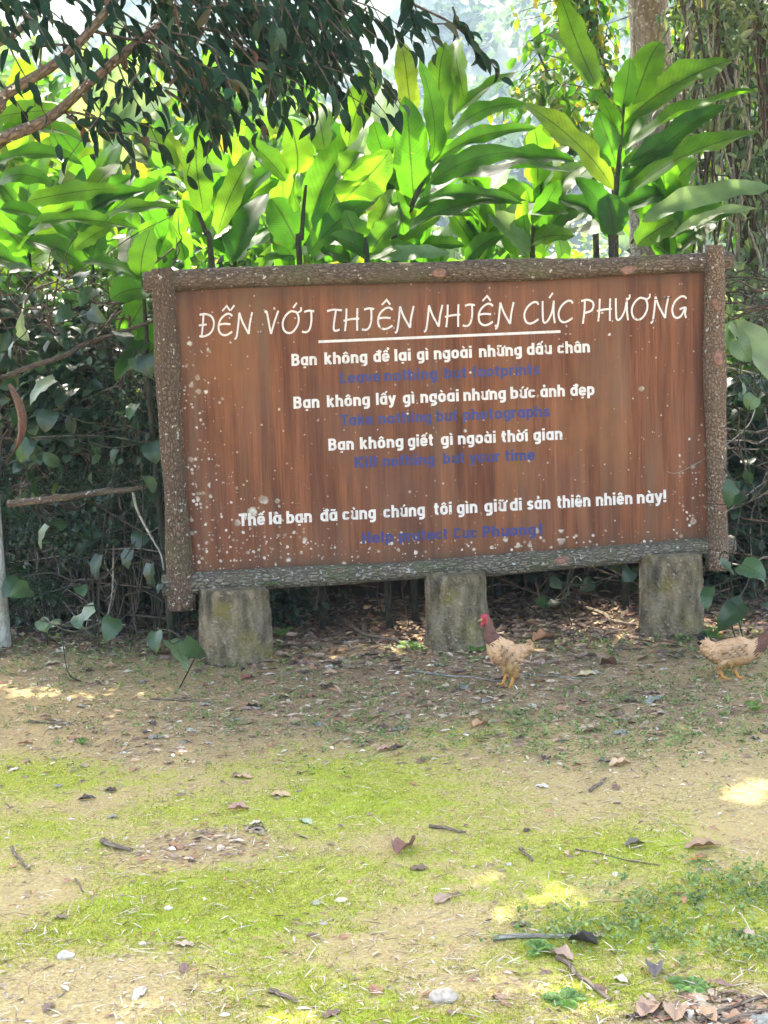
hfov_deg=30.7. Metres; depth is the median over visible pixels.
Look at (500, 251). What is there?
shrub
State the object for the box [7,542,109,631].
shrub
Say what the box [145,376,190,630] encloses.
shrub
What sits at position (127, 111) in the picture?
banana plant
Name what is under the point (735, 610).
heart leaf vine
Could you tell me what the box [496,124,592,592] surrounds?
ginger plant
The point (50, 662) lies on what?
fallen leaf
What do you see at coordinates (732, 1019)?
fallen stick
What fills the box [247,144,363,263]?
shrub
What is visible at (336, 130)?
ginger plant
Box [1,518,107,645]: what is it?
heart leaf vine
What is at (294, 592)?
shrub
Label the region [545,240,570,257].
ginger plant
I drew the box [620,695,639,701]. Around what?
fallen leaf
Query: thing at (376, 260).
ginger plant
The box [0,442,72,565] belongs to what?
shrub
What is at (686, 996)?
fallen leaf
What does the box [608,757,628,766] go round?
fallen leaf
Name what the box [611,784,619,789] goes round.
fallen leaf
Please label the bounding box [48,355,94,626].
shrub
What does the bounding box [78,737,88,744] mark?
fern
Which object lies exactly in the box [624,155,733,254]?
ginger plant
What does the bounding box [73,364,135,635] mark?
shrub
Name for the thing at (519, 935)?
fallen stick
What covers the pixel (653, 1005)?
fallen leaf
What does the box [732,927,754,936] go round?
fallen leaf
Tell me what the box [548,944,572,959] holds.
fallen leaf
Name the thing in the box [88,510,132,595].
shrub
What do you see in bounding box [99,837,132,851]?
fallen stick
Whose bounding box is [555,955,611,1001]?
fallen stick
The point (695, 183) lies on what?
sapling
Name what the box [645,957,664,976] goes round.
fallen leaf
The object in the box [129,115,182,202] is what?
shrub
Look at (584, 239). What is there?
shrub
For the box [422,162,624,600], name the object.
ginger plant
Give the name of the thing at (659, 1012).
fallen leaf
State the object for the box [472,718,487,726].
fallen leaf
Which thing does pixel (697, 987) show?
fern
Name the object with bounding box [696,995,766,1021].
fallen stick
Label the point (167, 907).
stone
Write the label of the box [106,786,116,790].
fallen leaf
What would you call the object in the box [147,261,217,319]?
shrub
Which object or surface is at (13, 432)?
shrub
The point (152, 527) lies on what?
shrub
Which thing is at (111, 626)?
heart leaf vine
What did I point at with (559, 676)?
fallen stick
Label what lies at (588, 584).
heart leaf vine
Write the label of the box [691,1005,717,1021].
fallen leaf
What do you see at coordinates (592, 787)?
fallen stick
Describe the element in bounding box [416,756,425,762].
fallen leaf
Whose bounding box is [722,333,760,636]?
heart leaf vine
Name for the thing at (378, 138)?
ginger plant
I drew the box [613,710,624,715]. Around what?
fallen leaf
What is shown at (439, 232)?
shrub
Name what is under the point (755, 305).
hanging root tangle
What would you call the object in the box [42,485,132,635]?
shrub
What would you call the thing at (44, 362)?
fallen branch
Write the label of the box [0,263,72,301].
shrub
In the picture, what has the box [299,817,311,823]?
fallen leaf
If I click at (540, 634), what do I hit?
fallen leaf
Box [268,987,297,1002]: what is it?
fallen stick
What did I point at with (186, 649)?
heart leaf vine
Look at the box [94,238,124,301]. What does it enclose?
ginger plant
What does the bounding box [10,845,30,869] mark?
fallen stick
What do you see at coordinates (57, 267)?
shrub
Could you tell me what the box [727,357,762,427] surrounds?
shrub
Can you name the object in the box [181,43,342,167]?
shrub
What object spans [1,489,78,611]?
shrub
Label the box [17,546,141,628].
shrub
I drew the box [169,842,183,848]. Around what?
fallen leaf
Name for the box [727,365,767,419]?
shrub
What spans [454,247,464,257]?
shrub
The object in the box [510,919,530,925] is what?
fallen leaf
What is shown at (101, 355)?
shrub
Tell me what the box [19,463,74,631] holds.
shrub
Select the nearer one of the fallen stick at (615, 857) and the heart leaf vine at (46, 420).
the fallen stick at (615, 857)
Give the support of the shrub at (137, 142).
on the ground at (418, 911)
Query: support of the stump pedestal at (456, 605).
on the ground at (418, 911)
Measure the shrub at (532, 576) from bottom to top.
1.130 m
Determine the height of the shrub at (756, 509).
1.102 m
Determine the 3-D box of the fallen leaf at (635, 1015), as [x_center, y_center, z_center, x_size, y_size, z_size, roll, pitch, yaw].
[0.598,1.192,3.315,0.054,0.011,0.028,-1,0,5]
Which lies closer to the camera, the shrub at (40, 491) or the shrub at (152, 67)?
the shrub at (40, 491)
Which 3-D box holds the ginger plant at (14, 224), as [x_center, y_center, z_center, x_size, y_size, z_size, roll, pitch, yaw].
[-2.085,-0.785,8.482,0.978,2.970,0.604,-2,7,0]
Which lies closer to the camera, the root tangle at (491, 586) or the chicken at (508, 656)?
the chicken at (508, 656)
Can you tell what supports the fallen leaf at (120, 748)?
on the ground at (418, 911)
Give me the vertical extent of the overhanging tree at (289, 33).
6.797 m
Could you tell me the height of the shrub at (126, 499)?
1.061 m
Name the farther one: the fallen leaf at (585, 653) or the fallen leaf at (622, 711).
the fallen leaf at (585, 653)
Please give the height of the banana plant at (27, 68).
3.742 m
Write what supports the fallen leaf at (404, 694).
on the ground at (418, 911)
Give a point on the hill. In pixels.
(74, 17)
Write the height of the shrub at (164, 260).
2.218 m
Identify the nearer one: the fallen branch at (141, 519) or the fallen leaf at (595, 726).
the fallen leaf at (595, 726)
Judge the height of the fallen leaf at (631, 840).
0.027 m
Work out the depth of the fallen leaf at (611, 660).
6.76 m
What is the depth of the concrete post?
7.70 m
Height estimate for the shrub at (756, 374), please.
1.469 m
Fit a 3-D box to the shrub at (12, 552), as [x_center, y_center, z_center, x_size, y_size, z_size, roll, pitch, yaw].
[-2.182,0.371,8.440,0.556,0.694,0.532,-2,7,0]
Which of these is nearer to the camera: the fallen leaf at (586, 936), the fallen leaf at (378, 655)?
the fallen leaf at (586, 936)
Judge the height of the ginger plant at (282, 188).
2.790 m
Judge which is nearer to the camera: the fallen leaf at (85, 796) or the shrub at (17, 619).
the fallen leaf at (85, 796)
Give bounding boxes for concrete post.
[0,504,11,649]
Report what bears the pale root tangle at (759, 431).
on the ground at (418, 911)
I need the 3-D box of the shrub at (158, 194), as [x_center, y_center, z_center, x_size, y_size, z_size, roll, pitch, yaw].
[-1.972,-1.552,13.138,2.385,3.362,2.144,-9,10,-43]
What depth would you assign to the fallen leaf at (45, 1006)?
3.44 m
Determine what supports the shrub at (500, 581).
on the ground at (418, 911)
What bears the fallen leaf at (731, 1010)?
on the ground at (418, 911)
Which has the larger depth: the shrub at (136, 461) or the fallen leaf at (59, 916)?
the shrub at (136, 461)
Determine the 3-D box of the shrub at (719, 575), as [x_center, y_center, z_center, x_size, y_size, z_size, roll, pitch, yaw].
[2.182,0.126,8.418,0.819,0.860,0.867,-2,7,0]
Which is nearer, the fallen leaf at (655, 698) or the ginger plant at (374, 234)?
the fallen leaf at (655, 698)
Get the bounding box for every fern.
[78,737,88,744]
[272,627,293,636]
[398,641,423,648]
[468,645,485,651]
[525,938,557,957]
[540,987,588,1010]
[666,976,711,994]
[699,627,722,639]
[743,699,762,711]
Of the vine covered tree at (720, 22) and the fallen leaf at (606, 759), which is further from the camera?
the vine covered tree at (720, 22)
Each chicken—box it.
[478,613,534,687]
[697,628,767,680]
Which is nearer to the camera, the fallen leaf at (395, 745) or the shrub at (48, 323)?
the fallen leaf at (395, 745)
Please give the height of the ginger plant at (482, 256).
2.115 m
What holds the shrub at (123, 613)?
on the ground at (418, 911)
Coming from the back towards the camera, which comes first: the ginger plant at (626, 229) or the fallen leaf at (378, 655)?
the ginger plant at (626, 229)
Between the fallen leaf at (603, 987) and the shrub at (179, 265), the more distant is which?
the shrub at (179, 265)
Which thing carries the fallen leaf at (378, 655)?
on the ground at (418, 911)
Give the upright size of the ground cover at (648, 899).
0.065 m
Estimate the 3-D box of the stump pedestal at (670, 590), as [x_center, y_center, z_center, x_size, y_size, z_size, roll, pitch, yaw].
[1.534,0.504,7.479,0.358,0.580,0.371,-2,7,0]
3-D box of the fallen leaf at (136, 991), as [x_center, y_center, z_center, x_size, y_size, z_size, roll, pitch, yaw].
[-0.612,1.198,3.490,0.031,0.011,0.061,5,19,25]
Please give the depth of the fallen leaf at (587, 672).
6.56 m
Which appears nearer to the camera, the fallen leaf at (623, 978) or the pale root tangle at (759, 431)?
the fallen leaf at (623, 978)
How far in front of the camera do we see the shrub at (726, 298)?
9.12 m
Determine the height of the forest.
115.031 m
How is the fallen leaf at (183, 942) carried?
on the ground at (418, 911)
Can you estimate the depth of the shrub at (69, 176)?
11.66 m
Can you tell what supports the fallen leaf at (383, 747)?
on the ground at (418, 911)
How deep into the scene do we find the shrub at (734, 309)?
9.22 m
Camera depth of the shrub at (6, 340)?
8.05 m
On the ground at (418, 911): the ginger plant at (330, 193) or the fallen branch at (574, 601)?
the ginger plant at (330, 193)
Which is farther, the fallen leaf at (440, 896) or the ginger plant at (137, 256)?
the ginger plant at (137, 256)
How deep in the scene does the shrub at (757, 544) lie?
8.22 m
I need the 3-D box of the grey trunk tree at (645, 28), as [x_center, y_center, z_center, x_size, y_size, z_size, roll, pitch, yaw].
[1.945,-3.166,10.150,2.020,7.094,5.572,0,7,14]
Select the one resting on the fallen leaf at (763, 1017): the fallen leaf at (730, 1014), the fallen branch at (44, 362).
the fallen leaf at (730, 1014)
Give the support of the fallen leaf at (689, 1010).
on the ground at (418, 911)
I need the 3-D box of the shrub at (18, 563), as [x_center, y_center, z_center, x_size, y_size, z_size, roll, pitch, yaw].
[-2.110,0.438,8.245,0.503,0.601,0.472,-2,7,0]
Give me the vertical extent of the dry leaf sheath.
0.409 m
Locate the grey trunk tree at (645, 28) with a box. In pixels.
[627,0,719,255]
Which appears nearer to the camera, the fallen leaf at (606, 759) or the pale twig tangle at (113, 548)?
the fallen leaf at (606, 759)
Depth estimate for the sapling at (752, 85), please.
11.64 m
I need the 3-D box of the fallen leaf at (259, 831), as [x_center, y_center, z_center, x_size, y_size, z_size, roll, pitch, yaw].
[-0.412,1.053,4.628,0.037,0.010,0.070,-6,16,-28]
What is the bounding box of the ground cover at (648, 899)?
[0,599,767,975]
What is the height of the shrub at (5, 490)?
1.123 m
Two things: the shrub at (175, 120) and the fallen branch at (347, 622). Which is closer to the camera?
the fallen branch at (347, 622)
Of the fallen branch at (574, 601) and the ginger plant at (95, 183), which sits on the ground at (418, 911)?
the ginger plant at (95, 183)
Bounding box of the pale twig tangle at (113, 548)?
[0,346,160,635]
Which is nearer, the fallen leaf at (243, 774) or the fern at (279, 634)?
the fallen leaf at (243, 774)
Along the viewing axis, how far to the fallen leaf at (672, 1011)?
3.32 m
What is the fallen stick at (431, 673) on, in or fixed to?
on the ground at (418, 911)
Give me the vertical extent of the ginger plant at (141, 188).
2.943 m
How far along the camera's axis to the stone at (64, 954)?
3.70 m
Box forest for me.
[5,0,767,297]
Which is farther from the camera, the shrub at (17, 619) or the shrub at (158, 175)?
the shrub at (158, 175)
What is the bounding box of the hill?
[0,0,766,289]
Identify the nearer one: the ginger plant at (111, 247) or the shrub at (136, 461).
the shrub at (136, 461)
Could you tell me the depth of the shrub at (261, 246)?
10.45 m
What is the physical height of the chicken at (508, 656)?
0.344 m
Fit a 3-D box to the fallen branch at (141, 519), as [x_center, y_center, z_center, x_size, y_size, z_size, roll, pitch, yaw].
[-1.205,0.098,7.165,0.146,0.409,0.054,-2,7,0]
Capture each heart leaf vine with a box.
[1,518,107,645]
[8,262,67,644]
[16,374,160,646]
[35,602,121,681]
[55,270,153,649]
[120,474,165,653]
[146,628,205,687]
[536,567,636,625]
[700,551,767,636]
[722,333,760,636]
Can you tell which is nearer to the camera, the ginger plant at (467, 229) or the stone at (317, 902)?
the stone at (317, 902)
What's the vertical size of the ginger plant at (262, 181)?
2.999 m
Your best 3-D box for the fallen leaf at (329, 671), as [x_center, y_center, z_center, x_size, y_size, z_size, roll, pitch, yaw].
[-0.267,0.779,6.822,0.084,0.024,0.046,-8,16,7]
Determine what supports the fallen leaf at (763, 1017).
on the ground at (418, 911)
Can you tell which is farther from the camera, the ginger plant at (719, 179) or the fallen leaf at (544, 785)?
the ginger plant at (719, 179)
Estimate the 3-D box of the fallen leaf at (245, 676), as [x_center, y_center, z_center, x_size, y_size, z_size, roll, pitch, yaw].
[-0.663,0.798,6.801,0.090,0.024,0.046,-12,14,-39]
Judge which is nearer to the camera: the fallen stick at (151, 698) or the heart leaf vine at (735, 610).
the fallen stick at (151, 698)
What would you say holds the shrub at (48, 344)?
on the ground at (418, 911)
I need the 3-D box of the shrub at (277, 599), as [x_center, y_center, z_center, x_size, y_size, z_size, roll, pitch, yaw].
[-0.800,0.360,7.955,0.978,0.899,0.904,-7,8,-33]
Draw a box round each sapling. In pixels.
[487,8,626,257]
[509,0,672,256]
[596,0,765,252]
[671,4,766,251]
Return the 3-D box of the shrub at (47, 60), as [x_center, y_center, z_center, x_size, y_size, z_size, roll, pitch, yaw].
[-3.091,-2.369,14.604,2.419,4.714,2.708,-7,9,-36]
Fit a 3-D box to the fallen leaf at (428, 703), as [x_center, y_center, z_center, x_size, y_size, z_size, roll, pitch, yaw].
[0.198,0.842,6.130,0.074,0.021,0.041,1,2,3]
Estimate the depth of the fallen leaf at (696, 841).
4.39 m
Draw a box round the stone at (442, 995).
[429,987,457,1003]
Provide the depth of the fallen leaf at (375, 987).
3.49 m
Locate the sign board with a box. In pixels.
[143,245,736,611]
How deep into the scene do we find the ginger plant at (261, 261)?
9.54 m
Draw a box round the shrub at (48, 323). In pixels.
[0,184,192,639]
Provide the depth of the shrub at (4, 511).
8.12 m
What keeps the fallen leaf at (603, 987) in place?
on the ground at (418, 911)
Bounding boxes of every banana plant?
[0,59,80,275]
[57,18,176,231]
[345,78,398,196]
[725,306,767,379]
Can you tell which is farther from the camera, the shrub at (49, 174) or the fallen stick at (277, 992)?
the shrub at (49, 174)
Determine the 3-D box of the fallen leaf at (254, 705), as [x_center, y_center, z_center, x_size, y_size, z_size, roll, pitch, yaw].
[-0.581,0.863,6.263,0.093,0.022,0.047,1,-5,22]
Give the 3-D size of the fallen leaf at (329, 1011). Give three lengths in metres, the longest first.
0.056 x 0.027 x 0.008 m
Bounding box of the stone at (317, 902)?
[311,900,320,905]
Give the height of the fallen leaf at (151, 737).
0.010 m
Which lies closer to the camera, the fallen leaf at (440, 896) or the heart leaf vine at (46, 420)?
the fallen leaf at (440, 896)
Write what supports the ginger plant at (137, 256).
on the ground at (418, 911)
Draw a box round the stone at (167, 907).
[163,905,172,910]
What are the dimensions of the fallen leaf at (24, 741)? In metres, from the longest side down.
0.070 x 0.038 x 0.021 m
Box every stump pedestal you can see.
[198,586,273,666]
[423,571,488,652]
[638,552,703,637]
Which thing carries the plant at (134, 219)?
on the ground at (418, 911)
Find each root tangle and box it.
[61,490,767,629]
[590,137,767,616]
[667,339,767,594]
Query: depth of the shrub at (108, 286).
8.99 m
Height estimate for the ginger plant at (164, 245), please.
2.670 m
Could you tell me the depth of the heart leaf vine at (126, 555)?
7.33 m
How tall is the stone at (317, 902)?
0.018 m
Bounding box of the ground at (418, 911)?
[0,563,767,1023]
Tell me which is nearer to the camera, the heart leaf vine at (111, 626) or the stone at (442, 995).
the stone at (442, 995)
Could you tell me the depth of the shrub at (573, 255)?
18.18 m
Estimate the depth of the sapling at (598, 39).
10.62 m
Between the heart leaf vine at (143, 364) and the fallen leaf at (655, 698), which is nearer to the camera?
the fallen leaf at (655, 698)
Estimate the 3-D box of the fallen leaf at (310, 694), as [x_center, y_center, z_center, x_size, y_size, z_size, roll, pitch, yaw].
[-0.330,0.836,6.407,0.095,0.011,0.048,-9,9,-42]
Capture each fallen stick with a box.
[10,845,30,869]
[28,719,65,725]
[74,878,83,891]
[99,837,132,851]
[150,697,210,702]
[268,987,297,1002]
[412,670,501,681]
[429,824,465,832]
[492,933,573,940]
[518,846,532,861]
[520,673,592,678]
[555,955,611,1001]
[575,848,658,865]
[589,777,606,792]
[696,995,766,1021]
[720,1008,767,1023]
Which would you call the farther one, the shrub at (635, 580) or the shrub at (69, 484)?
the shrub at (635, 580)
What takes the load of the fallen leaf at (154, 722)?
on the ground at (418, 911)
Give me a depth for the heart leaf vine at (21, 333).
7.51 m
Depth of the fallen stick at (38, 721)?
6.14 m
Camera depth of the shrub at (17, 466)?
7.89 m
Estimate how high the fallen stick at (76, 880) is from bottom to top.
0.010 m
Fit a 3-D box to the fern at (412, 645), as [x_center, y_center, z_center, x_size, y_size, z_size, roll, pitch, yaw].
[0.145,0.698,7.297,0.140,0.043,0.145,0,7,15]
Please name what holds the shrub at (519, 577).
on the ground at (418, 911)
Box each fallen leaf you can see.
[17,739,31,743]
[42,1002,53,1012]
[44,660,59,664]
[53,914,67,917]
[78,793,95,799]
[104,661,118,667]
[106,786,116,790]
[117,745,126,751]
[131,986,146,999]
[143,734,161,738]
[147,720,156,724]
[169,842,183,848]
[175,940,193,945]
[179,962,188,972]
[226,801,249,809]
[233,771,251,777]
[240,674,254,679]
[247,703,262,706]
[247,823,264,829]
[254,827,264,834]
[270,789,289,795]
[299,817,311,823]
[304,692,318,696]
[315,699,324,704]
[321,668,337,674]
[322,1008,340,1017]
[369,984,382,995]
[373,653,386,657]
[377,744,391,750]
[391,743,402,747]
[391,835,415,854]
[399,691,414,696]
[409,863,428,869]
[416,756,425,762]
[421,701,434,706]
[434,892,451,902]
[458,684,468,689]
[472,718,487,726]
[491,993,505,999]
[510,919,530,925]
[532,628,554,640]
[535,783,548,787]
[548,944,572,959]
[567,930,597,944]
[576,670,599,675]
[578,651,595,657]
[579,723,599,732]
[595,756,610,761]
[595,983,608,992]
[599,657,616,664]
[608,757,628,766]
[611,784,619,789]
[612,729,628,733]
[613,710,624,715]
[614,974,627,982]
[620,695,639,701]
[625,836,644,845]
[626,1011,646,1017]
[636,995,662,1016]
[642,689,660,694]
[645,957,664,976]
[646,695,662,702]
[649,1010,666,1021]
[654,709,668,714]
[663,1001,688,1020]
[681,993,693,999]
[684,836,720,847]
[685,1007,717,1014]
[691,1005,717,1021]
[718,1004,739,1015]
[726,1012,756,1022]
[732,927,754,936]
[733,1020,751,1023]
[746,1010,767,1023]
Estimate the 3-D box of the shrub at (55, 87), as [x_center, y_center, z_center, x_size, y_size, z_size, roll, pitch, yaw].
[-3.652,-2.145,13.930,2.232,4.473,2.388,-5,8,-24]
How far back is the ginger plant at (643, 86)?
7.79 m
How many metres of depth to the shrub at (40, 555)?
8.23 m
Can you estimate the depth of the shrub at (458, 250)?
14.48 m
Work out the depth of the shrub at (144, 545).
7.96 m
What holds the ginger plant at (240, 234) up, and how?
on the ground at (418, 911)
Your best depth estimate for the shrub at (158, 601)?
7.67 m
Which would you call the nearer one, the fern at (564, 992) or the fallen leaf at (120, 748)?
the fern at (564, 992)
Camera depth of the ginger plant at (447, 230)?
8.40 m
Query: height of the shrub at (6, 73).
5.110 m
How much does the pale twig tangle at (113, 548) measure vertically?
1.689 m
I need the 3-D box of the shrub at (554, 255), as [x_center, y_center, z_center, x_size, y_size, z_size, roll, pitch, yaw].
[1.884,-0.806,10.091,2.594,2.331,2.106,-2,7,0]
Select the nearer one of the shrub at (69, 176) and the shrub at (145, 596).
the shrub at (145, 596)
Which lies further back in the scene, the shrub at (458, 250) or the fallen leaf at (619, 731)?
the shrub at (458, 250)
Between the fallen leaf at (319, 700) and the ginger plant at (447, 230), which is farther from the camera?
the ginger plant at (447, 230)
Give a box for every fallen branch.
[0,320,153,381]
[7,485,148,507]
[132,492,163,569]
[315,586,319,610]
[333,613,411,650]
[558,596,635,625]
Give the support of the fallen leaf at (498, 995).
on the ground at (418, 911)
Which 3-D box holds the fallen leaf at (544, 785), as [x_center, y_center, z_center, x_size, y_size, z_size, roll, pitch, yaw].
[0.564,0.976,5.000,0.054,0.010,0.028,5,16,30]
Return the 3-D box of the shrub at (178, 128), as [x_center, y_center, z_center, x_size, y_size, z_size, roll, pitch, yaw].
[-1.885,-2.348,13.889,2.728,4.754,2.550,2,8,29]
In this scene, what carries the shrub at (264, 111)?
on the ground at (418, 911)
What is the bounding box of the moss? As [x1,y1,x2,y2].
[0,660,767,1023]
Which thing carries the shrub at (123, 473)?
on the ground at (418, 911)
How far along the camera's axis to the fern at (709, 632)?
7.26 m
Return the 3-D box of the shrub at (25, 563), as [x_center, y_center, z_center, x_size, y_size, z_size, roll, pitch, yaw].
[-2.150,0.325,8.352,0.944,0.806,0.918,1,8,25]
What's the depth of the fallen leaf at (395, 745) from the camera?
5.52 m
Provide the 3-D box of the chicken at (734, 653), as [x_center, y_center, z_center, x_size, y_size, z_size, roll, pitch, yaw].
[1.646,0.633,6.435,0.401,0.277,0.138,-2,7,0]
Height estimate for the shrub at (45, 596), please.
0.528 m
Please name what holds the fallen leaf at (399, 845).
on the ground at (418, 911)
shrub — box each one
[0,17,142,164]
[0,152,117,291]
[0,226,88,305]
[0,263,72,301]
[0,263,122,393]
[0,270,117,620]
[0,294,155,617]
[0,331,130,626]
[0,429,92,554]
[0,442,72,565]
[0,451,37,627]
[1,158,143,284]
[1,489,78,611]
[2,353,160,623]
[2,426,16,454]
[4,297,156,617]
[4,474,40,619]
[4,536,104,622]
[4,546,66,621]
[5,467,72,614]
[6,263,59,293]
[6,550,51,612]
[7,68,90,285]
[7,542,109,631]
[12,553,79,634]
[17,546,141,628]
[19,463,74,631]
[28,267,123,316]
[29,462,102,613]
[30,56,162,176]
[40,502,92,614]
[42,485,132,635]
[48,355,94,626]
[48,452,105,633]
[59,41,200,172]
[61,181,182,286]
[62,539,161,607]
[68,169,206,281]
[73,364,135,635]
[74,468,162,630]
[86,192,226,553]
[87,384,198,600]
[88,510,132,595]
[90,50,296,228]
[90,370,158,631]
[91,121,191,175]
[93,440,153,637]
[101,256,192,377]
[118,494,164,629]
[118,522,197,610]
[123,116,374,259]
[123,468,164,627]
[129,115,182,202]
[129,491,179,634]
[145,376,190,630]
[147,236,263,314]
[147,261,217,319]
[161,587,333,628]
[167,92,444,259]
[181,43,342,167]
[189,194,337,266]
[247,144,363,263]
[271,586,346,618]
[415,201,490,258]
[433,226,511,260]
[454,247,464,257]
[455,237,581,259]
[488,569,577,582]
[499,575,501,595]
[501,565,610,593]
[542,566,638,590]
[545,248,741,352]
[550,221,607,257]
[556,234,625,257]
[611,564,713,577]
[702,462,767,592]
[702,494,767,602]
[704,456,767,587]
[725,294,740,388]
[725,297,754,374]
[726,368,767,594]
[727,349,766,396]
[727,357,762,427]
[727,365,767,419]
[728,363,767,446]
[731,362,767,423]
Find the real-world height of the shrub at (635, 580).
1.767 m
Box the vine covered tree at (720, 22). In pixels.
[625,0,767,384]
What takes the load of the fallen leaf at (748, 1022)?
on the ground at (418, 911)
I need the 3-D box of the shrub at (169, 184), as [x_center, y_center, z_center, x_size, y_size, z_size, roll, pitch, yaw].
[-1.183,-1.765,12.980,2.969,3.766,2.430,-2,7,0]
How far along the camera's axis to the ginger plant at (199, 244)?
10.95 m
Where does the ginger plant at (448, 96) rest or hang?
on the ground at (418, 911)
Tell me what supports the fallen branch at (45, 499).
on the shrub at (136, 461)
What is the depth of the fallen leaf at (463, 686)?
6.44 m
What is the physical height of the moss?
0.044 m
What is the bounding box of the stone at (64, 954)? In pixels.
[57,950,74,959]
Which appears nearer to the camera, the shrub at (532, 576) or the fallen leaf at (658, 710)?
the fallen leaf at (658, 710)
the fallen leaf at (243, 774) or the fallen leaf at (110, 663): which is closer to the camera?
the fallen leaf at (243, 774)
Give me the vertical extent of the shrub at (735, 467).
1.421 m
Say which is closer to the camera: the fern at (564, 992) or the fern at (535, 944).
the fern at (564, 992)
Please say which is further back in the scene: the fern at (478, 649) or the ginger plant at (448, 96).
the ginger plant at (448, 96)
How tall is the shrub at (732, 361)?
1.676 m
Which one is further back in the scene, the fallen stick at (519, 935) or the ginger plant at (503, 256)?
the ginger plant at (503, 256)
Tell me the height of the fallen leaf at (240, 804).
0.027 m
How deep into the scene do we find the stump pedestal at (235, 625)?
7.11 m
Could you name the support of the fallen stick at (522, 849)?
on the ground at (418, 911)
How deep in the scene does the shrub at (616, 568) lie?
8.42 m
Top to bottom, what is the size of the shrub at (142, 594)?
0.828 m
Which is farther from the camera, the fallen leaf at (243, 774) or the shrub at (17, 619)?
the shrub at (17, 619)
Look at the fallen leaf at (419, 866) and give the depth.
4.29 m
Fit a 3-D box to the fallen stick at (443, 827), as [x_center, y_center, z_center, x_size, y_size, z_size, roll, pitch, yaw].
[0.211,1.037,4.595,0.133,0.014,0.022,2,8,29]
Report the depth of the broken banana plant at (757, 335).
7.42 m
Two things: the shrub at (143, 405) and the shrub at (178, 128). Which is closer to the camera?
the shrub at (143, 405)
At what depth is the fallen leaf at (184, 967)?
3.63 m
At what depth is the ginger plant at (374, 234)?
7.55 m
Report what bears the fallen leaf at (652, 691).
on the ground at (418, 911)
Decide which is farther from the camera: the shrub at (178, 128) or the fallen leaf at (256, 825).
the shrub at (178, 128)
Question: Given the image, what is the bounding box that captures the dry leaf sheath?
[5,383,26,463]
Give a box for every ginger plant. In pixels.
[0,99,179,646]
[0,136,74,612]
[25,123,157,590]
[80,228,175,639]
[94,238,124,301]
[129,174,188,269]
[130,123,268,277]
[181,116,278,266]
[191,238,223,264]
[201,245,272,267]
[248,62,393,629]
[254,160,302,265]
[296,105,372,598]
[320,189,449,631]
[360,121,473,261]
[369,251,385,261]
[391,37,574,621]
[410,190,457,261]
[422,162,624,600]
[430,138,567,597]
[479,247,488,258]
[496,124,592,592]
[499,251,507,258]
[522,179,549,251]
[524,0,767,610]
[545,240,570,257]
[623,224,628,236]
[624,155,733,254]
[684,155,742,366]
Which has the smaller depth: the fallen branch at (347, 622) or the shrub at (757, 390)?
the fallen branch at (347, 622)
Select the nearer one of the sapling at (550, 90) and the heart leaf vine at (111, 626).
the heart leaf vine at (111, 626)
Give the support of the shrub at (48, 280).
on the ground at (418, 911)
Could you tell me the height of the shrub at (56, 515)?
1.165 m
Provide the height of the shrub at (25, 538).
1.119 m
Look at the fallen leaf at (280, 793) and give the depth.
5.01 m
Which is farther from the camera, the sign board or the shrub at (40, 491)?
the shrub at (40, 491)
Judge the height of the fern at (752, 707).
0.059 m
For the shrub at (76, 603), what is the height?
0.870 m
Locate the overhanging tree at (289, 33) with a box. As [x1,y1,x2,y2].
[0,0,513,189]
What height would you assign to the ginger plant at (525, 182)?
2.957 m

